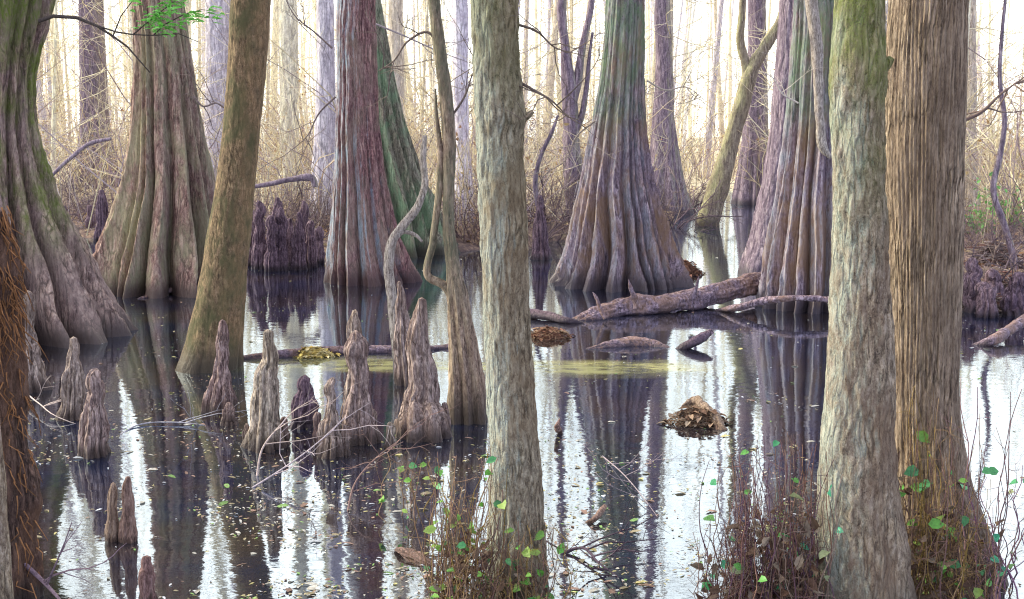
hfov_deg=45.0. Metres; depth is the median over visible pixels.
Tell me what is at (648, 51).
bare tree
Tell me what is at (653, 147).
bare shrub
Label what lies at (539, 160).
crooked sapling
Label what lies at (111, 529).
cypress knee
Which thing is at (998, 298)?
debris mound
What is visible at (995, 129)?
bare shrub
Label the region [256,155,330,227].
dark shrub
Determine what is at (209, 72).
bare tree
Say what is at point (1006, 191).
leafy plant
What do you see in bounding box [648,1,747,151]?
bare tree
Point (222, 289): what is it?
leaning tree
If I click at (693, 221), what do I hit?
dark shrub
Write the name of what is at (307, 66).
bare tree
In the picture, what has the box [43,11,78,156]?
bare tree
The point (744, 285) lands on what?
fallen log
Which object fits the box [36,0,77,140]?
bare tree
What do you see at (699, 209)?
dark shrub
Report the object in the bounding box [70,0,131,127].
bare tree
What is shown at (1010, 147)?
bare shrub
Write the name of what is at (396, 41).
background tree
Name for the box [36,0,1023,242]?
undergrowth
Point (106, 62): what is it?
bare tree
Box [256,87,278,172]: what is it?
bare shrub
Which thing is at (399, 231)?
crooked sapling
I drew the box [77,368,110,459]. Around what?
cypress knee
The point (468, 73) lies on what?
bare tree
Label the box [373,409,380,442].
cypress knee
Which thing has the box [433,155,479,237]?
dark shrub
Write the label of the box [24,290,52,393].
cypress knee
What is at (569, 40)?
bare tree
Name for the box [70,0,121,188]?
background cypress
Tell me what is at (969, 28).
bare tree
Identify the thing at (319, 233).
cypress knee
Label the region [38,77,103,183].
bare shrub
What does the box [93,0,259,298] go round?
bald cypress
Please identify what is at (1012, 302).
stump
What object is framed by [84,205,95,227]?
cypress knee
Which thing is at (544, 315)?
log
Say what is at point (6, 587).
young tree
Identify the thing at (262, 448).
fallen twig
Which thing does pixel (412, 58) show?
bare tree
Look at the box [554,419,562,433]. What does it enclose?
upright stick
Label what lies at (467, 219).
dark shrub
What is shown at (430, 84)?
bare shrub
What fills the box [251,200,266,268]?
cypress knee
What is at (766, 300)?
bent branch
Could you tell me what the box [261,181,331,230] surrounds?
dark shrub
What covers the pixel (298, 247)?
cypress knee
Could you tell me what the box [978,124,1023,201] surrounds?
bare shrub
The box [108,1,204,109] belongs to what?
bare tree
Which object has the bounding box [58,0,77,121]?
bare tree
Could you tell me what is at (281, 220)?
cypress knee
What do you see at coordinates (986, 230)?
dark shrub
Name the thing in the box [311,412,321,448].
cypress knee
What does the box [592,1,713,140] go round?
bare tree
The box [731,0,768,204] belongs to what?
background cypress
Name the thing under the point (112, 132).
bare shrub
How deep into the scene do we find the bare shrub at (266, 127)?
33.76 m
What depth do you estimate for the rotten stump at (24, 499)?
4.22 m
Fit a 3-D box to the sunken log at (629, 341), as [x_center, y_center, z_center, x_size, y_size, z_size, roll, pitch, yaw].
[0.897,0.362,9.538,0.696,0.138,0.243,-1,8,-4]
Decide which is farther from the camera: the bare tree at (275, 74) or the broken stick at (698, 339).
the bare tree at (275, 74)
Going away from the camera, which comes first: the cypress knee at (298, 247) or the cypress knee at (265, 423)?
the cypress knee at (265, 423)
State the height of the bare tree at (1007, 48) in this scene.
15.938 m
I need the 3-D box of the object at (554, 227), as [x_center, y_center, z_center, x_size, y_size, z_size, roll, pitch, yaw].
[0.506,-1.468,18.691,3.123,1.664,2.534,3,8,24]
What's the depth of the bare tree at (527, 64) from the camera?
64.09 m
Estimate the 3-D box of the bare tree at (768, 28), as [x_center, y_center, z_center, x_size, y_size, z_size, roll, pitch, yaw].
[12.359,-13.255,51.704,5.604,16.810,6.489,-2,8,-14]
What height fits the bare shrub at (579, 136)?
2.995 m
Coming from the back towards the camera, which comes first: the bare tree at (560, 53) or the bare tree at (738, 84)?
the bare tree at (738, 84)
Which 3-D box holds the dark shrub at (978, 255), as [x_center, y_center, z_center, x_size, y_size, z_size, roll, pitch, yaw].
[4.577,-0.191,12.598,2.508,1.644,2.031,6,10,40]
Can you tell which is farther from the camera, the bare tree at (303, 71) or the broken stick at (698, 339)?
the bare tree at (303, 71)
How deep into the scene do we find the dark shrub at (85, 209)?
20.59 m
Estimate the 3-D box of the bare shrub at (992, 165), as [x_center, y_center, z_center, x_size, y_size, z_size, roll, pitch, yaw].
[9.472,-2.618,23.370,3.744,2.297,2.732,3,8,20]
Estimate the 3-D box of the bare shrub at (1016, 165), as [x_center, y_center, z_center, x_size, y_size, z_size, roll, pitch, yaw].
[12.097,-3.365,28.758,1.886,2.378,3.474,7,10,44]
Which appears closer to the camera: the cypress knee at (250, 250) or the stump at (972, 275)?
the stump at (972, 275)
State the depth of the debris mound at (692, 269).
14.47 m
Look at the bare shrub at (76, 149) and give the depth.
30.68 m
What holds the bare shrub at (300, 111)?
on the ground
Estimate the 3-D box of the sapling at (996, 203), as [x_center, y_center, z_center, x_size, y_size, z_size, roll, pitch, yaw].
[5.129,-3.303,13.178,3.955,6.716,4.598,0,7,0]
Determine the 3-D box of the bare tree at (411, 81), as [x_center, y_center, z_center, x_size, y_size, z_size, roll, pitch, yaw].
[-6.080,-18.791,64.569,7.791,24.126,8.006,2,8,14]
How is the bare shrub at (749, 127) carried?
on the ground
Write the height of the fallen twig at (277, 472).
0.420 m
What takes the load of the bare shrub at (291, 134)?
on the ground
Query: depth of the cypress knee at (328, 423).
6.21 m
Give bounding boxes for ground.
[56,137,1023,280]
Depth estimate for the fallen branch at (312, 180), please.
16.11 m
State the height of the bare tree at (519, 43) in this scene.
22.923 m
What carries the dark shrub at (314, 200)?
on the ground
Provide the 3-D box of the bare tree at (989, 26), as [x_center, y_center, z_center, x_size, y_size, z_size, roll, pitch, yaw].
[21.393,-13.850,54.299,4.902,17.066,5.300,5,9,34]
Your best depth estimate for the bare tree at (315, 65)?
53.88 m
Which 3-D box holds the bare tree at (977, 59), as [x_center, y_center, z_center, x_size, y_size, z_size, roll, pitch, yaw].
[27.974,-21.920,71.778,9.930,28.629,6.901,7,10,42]
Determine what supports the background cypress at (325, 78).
on the ground
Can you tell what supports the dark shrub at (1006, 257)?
on the ground
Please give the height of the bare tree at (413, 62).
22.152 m
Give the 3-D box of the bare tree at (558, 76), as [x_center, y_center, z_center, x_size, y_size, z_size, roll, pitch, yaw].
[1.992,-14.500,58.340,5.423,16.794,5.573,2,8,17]
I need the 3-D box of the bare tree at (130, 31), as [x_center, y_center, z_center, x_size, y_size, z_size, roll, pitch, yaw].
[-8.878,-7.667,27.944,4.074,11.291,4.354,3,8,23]
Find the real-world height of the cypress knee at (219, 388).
1.081 m
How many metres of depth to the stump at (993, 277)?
11.76 m
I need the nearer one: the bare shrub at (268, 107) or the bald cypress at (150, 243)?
the bald cypress at (150, 243)
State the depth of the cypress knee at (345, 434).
6.24 m
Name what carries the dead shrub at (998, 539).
in the water
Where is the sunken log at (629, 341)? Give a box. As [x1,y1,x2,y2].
[586,336,669,348]
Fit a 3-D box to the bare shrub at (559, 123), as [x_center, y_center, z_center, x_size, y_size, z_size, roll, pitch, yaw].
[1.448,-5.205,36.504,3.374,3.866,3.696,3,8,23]
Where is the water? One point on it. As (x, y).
(637, 396)
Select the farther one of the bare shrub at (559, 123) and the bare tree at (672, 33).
the bare shrub at (559, 123)
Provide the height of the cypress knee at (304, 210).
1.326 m
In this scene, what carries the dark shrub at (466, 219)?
on the ground
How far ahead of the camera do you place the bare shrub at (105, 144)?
31.40 m
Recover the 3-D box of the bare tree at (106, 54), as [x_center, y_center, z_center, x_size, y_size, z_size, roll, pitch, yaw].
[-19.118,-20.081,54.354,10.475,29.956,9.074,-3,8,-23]
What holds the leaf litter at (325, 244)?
on the ground
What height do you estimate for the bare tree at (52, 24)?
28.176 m
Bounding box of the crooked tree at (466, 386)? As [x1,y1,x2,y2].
[358,0,570,425]
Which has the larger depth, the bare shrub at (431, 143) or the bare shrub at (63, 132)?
the bare shrub at (431, 143)
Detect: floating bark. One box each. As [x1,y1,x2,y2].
[394,547,434,565]
[681,395,727,430]
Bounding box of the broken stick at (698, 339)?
[675,329,713,349]
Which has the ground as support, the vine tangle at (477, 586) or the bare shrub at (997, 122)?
the bare shrub at (997, 122)
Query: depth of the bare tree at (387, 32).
36.95 m
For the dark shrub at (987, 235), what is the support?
on the ground
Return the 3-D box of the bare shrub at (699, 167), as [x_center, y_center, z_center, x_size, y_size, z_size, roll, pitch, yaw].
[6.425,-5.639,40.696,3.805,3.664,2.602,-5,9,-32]
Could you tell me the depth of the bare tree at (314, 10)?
50.89 m
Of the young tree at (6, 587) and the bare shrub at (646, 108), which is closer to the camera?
the young tree at (6, 587)
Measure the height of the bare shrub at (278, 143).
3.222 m
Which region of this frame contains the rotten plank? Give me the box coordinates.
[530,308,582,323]
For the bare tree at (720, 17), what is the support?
on the ground
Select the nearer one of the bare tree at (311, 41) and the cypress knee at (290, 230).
the cypress knee at (290, 230)
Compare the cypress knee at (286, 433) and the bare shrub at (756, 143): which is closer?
the cypress knee at (286, 433)
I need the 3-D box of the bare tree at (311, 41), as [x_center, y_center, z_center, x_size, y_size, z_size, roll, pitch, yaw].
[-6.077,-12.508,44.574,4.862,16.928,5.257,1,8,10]
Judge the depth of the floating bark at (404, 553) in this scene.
4.71 m
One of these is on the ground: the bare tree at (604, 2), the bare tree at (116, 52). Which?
the bare tree at (116, 52)
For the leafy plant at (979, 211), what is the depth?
19.06 m
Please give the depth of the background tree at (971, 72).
25.50 m
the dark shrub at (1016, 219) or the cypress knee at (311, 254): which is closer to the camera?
the cypress knee at (311, 254)
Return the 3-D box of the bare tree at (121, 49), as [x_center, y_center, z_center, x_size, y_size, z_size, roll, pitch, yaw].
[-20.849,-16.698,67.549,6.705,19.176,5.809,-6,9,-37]
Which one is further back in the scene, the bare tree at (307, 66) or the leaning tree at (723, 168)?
the bare tree at (307, 66)
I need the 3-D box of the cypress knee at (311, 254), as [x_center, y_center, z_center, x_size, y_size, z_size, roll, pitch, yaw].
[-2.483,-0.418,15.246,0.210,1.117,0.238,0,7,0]
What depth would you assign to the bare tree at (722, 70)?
76.29 m
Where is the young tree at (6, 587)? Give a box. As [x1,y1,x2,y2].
[0,425,13,598]
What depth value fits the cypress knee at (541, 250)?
16.25 m
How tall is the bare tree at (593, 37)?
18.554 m
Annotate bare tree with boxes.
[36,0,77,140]
[36,0,80,156]
[36,0,124,155]
[36,0,197,131]
[36,1,126,136]
[36,8,77,146]
[37,0,132,176]
[37,1,122,168]
[37,10,78,157]
[41,0,204,97]
[43,1,194,149]
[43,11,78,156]
[43,19,75,116]
[44,0,204,171]
[57,5,130,116]
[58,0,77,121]
[66,1,192,125]
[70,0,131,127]
[75,1,132,124]
[90,0,204,155]
[107,2,130,124]
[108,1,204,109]
[109,1,197,137]
[112,0,204,114]
[123,1,279,135]
[125,1,306,142]
[191,2,204,94]
[191,25,270,124]
[192,3,204,65]
[192,15,305,154]
[192,22,278,138]
[194,0,301,144]
[201,0,279,141]
[256,0,316,173]
[263,0,336,131]
[264,0,315,158]
[264,0,387,140]
[264,1,313,134]
[264,1,315,111]
[264,2,314,120]
[270,0,307,110]
[270,13,336,117]
[272,1,336,118]
[301,0,474,158]
[304,0,469,127]
[305,0,444,130]
[335,7,472,153]
[381,1,444,118]
[386,0,438,133]
[391,0,601,152]
[404,0,470,158]
[404,0,473,156]
[418,5,522,142]
[468,0,551,143]
[468,0,645,180]
[472,0,575,155]
[519,0,592,156]
[519,0,599,140]
[520,0,649,156]
[520,0,652,139]
[522,0,591,157]
[533,0,747,155]
[534,0,598,123]
[534,0,653,146]
[538,0,738,135]
[541,0,725,145]
[545,0,602,123]
[568,6,676,110]
[585,0,605,117]
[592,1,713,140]
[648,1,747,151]
[652,0,769,144]
[673,0,771,178]
[679,1,740,149]
[685,0,885,142]
[711,2,773,148]
[716,3,778,144]
[736,6,777,92]
[885,0,887,30]
[885,0,1023,156]
[886,0,1023,169]
[975,17,1008,123]
[976,0,1022,150]
[976,0,1023,158]
[980,45,1023,139]
[996,0,1023,117]
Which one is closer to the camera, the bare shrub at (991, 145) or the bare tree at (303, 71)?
the bare shrub at (991, 145)
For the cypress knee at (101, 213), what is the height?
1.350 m
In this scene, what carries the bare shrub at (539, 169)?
in the water
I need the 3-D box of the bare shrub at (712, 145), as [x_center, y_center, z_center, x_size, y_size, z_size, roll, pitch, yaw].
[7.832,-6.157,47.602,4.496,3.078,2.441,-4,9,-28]
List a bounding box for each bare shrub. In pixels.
[37,101,116,179]
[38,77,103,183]
[39,79,119,190]
[42,81,113,160]
[47,79,130,196]
[62,104,129,167]
[66,66,130,176]
[92,125,127,178]
[112,72,281,175]
[198,47,306,180]
[200,105,278,167]
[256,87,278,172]
[256,89,314,200]
[258,72,314,199]
[260,62,335,198]
[260,100,314,187]
[266,87,315,156]
[267,96,415,162]
[269,67,315,169]
[304,92,434,169]
[402,13,568,201]
[405,87,441,162]
[408,73,473,225]
[409,86,474,169]
[409,103,442,178]
[413,89,536,163]
[414,92,560,200]
[430,91,577,232]
[474,125,554,182]
[523,54,594,199]
[525,59,594,163]
[526,133,560,199]
[527,96,592,195]
[532,70,695,145]
[546,84,593,145]
[551,106,650,161]
[581,102,666,170]
[646,87,698,154]
[674,73,737,179]
[674,74,718,170]
[690,106,738,169]
[710,82,770,154]
[711,130,738,178]
[718,64,774,184]
[965,45,1023,226]
[965,114,1023,213]
[967,113,1022,169]
[977,78,1019,163]
[977,87,1023,175]
[977,97,1012,184]
[977,114,1023,175]
[978,74,1023,195]
[978,86,1023,158]
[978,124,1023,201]
[984,93,1023,187]
[985,95,1023,171]
[986,90,1023,151]
[987,118,1023,198]
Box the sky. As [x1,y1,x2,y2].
[42,0,1023,137]
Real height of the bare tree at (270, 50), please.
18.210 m
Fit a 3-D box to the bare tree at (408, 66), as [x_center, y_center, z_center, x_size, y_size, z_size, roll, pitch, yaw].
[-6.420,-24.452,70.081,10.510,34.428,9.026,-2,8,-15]
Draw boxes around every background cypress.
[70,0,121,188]
[308,0,335,213]
[650,0,692,214]
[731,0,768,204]
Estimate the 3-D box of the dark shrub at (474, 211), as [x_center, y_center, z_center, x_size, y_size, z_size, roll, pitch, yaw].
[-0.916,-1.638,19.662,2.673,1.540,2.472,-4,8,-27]
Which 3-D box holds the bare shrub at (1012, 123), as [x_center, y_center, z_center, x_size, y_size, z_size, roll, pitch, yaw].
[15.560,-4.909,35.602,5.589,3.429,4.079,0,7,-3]
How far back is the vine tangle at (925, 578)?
4.10 m
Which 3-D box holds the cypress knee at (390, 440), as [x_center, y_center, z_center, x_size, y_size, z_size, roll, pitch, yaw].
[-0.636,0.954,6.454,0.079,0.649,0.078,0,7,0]
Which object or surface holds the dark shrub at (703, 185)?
on the ground
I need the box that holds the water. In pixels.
[27,190,1023,598]
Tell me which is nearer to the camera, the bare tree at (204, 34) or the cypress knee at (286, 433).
the cypress knee at (286, 433)
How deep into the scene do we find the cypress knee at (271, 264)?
14.79 m
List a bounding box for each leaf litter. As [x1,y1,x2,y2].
[28,251,1023,598]
[58,176,1023,268]
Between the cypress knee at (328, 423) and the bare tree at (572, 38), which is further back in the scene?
the bare tree at (572, 38)
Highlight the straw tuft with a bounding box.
[294,346,340,358]
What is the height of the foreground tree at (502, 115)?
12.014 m
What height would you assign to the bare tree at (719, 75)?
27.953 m
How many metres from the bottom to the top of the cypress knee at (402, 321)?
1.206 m
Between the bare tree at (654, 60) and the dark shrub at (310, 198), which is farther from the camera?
the bare tree at (654, 60)
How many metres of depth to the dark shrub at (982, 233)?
16.70 m
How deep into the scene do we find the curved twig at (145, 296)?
12.38 m
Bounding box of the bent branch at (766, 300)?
[715,295,828,311]
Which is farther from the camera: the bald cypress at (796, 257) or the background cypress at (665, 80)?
the background cypress at (665, 80)
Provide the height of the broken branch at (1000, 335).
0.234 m
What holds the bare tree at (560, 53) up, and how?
on the ground
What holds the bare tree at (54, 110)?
on the ground
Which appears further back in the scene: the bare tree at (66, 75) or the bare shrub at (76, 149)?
the bare tree at (66, 75)
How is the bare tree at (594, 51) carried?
on the ground
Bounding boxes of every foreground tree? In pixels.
[471,0,615,598]
[815,0,916,598]
[885,0,1023,598]
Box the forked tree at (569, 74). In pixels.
[557,0,594,214]
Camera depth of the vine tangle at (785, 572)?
3.93 m
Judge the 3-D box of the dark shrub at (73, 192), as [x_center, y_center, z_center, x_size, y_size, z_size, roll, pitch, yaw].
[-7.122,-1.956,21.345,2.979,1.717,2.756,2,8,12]
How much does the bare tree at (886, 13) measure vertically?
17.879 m
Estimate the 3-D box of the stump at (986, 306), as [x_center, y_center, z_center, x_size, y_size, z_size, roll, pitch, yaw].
[4.248,0.262,11.133,0.240,0.853,0.302,0,7,0]
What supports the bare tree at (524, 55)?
on the ground
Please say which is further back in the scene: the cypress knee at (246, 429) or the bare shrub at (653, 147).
the bare shrub at (653, 147)
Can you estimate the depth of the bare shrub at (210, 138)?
17.78 m
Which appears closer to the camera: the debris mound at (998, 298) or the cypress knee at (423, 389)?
the cypress knee at (423, 389)
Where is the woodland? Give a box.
[43,0,1012,159]
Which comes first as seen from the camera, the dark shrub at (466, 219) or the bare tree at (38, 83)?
the dark shrub at (466, 219)
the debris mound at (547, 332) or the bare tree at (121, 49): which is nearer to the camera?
the debris mound at (547, 332)
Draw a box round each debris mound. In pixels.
[531,325,574,340]
[656,405,732,429]
[684,259,705,275]
[962,291,1001,311]
[964,241,1023,268]
[982,265,1022,288]
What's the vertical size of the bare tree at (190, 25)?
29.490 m
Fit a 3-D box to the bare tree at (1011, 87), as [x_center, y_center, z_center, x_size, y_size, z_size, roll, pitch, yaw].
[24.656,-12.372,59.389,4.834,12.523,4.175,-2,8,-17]
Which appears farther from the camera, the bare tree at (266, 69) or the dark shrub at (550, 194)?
the bare tree at (266, 69)
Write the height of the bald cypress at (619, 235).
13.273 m
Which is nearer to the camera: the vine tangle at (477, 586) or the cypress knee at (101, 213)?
the vine tangle at (477, 586)
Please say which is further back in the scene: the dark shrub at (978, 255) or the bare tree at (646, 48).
the bare tree at (646, 48)
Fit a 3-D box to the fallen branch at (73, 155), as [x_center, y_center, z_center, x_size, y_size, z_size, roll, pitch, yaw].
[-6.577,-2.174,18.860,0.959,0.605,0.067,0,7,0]
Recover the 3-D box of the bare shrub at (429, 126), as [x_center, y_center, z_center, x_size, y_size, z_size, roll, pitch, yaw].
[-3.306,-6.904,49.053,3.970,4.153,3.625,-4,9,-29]
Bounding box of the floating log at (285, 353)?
[244,344,447,358]
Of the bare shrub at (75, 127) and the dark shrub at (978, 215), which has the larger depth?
the bare shrub at (75, 127)
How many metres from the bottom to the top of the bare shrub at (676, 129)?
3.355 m
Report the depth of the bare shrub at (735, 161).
44.31 m
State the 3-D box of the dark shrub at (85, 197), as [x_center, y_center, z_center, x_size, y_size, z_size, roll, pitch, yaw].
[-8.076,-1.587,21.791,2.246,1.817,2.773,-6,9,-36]
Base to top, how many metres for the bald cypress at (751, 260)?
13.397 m
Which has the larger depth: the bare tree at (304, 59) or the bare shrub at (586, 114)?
the bare tree at (304, 59)
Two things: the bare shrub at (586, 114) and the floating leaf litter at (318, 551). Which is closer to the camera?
the floating leaf litter at (318, 551)
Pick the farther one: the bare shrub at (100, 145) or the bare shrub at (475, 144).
the bare shrub at (100, 145)
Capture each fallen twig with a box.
[24,521,124,598]
[30,376,111,423]
[121,390,248,433]
[253,388,393,486]
[256,365,368,475]
[333,401,458,510]
[546,494,669,576]
[568,427,689,516]
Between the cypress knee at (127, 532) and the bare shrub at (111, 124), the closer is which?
the cypress knee at (127, 532)
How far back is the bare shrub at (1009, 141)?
36.64 m
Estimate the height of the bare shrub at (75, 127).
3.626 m
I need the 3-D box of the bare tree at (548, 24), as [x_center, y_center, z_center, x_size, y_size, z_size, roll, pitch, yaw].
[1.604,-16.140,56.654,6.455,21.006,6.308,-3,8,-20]
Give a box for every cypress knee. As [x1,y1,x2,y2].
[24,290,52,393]
[55,337,85,421]
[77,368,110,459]
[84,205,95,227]
[93,189,107,241]
[104,482,118,542]
[118,476,137,543]
[138,555,157,598]
[201,319,237,413]
[220,402,238,426]
[240,329,285,453]
[242,423,248,439]
[248,210,254,265]
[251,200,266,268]
[264,215,278,271]
[272,197,282,243]
[275,207,287,270]
[280,416,290,445]
[286,218,293,266]
[288,375,318,429]
[289,212,307,269]
[299,200,308,241]
[305,220,317,268]
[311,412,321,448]
[314,226,324,263]
[316,377,343,458]
[340,309,361,423]
[341,425,350,456]
[342,330,376,445]
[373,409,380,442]
[384,422,396,448]
[393,281,409,386]
[394,297,452,443]
[441,402,451,432]
[530,195,552,259]
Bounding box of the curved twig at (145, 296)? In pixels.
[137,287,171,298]
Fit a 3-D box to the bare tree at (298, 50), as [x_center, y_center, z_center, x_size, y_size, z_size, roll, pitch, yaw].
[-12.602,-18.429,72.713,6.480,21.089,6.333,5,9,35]
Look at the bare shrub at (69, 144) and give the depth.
35.15 m
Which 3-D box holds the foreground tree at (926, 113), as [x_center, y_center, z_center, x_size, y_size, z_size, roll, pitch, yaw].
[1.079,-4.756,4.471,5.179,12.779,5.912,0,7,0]
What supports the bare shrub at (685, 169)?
in the water
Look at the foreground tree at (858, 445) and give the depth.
3.89 m
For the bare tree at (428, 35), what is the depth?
59.47 m
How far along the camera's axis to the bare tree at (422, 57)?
43.22 m
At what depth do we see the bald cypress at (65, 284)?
9.62 m
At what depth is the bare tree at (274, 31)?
67.03 m
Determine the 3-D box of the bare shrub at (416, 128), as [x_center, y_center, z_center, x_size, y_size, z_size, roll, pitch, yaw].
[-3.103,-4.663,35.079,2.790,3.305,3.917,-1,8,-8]
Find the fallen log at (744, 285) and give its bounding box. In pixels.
[573,272,760,320]
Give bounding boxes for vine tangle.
[383,441,593,598]
[680,422,862,598]
[896,368,1018,598]
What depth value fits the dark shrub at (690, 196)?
26.84 m
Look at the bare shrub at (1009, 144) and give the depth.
29.67 m
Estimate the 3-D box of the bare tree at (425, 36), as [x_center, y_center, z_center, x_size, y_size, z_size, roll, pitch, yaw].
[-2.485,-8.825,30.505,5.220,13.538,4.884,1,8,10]
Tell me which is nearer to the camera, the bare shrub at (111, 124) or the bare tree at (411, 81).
the bare shrub at (111, 124)
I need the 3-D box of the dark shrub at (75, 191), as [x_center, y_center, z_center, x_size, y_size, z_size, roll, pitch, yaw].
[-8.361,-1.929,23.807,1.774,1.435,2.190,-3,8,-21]
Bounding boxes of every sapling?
[383,135,427,378]
[533,115,558,205]
[990,0,1017,269]
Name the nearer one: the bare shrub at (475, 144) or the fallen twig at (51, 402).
the fallen twig at (51, 402)
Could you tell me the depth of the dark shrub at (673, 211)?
23.29 m
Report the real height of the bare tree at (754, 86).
17.473 m
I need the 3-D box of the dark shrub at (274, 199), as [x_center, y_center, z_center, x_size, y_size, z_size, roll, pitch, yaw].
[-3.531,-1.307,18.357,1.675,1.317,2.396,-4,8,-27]
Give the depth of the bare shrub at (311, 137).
29.52 m
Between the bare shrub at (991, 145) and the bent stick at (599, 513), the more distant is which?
the bare shrub at (991, 145)
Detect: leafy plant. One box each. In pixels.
[964,177,1023,234]
[973,166,1023,227]
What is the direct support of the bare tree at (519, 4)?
on the ground
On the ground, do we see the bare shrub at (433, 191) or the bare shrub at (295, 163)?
the bare shrub at (433, 191)
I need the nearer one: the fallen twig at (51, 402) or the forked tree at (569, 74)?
the fallen twig at (51, 402)
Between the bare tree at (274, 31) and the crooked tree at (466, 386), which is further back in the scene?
the bare tree at (274, 31)
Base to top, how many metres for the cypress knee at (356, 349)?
1.135 m
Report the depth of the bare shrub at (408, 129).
26.12 m
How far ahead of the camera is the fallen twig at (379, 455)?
5.44 m
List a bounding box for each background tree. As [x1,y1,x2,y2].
[204,0,230,173]
[278,0,300,194]
[388,0,404,117]
[451,0,474,225]
[965,0,980,205]
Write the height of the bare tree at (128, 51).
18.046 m
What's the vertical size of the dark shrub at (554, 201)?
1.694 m
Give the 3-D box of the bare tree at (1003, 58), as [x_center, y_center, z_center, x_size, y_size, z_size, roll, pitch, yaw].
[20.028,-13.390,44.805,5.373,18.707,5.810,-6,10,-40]
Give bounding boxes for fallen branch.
[53,137,111,175]
[255,173,317,188]
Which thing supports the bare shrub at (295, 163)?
in the water
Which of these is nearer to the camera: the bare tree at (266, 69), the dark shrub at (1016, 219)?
the dark shrub at (1016, 219)
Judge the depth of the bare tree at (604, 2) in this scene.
56.30 m
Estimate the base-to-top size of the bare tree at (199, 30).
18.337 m
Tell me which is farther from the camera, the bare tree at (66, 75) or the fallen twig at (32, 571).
the bare tree at (66, 75)
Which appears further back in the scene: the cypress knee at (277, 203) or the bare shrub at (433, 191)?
the bare shrub at (433, 191)
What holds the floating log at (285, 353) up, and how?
on the water
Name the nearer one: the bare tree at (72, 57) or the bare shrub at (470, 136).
the bare tree at (72, 57)
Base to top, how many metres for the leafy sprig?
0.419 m
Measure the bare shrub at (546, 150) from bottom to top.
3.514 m
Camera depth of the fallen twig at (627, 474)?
5.74 m
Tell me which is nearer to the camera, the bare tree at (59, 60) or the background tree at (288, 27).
the background tree at (288, 27)
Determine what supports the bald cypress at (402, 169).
on the ground
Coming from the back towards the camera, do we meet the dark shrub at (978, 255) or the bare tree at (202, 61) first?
the bare tree at (202, 61)
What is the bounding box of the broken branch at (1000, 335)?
[973,314,1023,345]
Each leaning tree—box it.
[175,0,270,373]
[696,0,778,226]
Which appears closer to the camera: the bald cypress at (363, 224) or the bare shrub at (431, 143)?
the bald cypress at (363, 224)
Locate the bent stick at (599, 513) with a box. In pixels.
[585,504,606,523]
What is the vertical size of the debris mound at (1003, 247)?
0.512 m
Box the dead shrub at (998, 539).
[931,382,1023,598]
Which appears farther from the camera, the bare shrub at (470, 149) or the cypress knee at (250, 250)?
the bare shrub at (470, 149)
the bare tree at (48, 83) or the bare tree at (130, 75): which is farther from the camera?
the bare tree at (48, 83)
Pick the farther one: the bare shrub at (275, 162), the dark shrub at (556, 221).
the bare shrub at (275, 162)
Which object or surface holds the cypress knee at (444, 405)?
on the ground
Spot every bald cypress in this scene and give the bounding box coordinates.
[0,0,224,348]
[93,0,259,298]
[256,0,472,286]
[375,0,459,257]
[526,0,717,292]
[737,0,793,275]
[756,0,833,314]
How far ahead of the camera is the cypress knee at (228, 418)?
6.91 m
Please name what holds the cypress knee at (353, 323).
on the ground
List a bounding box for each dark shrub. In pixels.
[47,153,116,218]
[55,169,115,215]
[56,170,116,203]
[62,200,84,220]
[64,154,118,232]
[214,151,329,227]
[253,176,329,225]
[254,165,331,241]
[254,186,316,230]
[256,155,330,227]
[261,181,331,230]
[271,187,331,218]
[279,181,331,225]
[419,161,552,230]
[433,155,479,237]
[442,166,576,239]
[442,174,535,241]
[442,199,479,246]
[454,184,479,240]
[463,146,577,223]
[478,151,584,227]
[526,152,581,221]
[526,169,564,216]
[528,198,568,241]
[656,174,707,222]
[657,155,749,231]
[666,195,739,230]
[686,167,751,207]
[687,183,746,208]
[963,191,1023,289]
[963,216,1023,286]
[964,170,1023,243]
[964,194,1022,242]
[964,203,1023,245]
[964,207,1023,252]
[964,213,1012,249]
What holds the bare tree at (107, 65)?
on the ground
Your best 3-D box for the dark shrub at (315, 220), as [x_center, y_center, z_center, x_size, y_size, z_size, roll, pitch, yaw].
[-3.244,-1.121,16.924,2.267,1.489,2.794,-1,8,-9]
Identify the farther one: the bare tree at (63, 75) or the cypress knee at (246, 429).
the bare tree at (63, 75)
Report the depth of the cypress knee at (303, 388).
6.82 m
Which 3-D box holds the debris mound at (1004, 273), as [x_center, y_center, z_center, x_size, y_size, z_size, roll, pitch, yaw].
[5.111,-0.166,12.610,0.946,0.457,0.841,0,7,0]
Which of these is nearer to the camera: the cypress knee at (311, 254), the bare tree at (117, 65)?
the cypress knee at (311, 254)
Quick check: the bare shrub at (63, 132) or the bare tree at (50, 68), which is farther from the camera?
the bare tree at (50, 68)
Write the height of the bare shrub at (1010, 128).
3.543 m
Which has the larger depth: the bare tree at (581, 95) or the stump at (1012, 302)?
the bare tree at (581, 95)
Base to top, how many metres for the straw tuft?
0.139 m
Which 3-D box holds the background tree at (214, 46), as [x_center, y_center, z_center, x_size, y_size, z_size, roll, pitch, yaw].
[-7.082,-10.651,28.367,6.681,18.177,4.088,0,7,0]
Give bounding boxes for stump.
[0,205,48,598]
[962,257,982,312]
[974,282,998,317]
[983,268,1003,295]
[1000,272,1023,316]
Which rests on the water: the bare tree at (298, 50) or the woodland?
the woodland

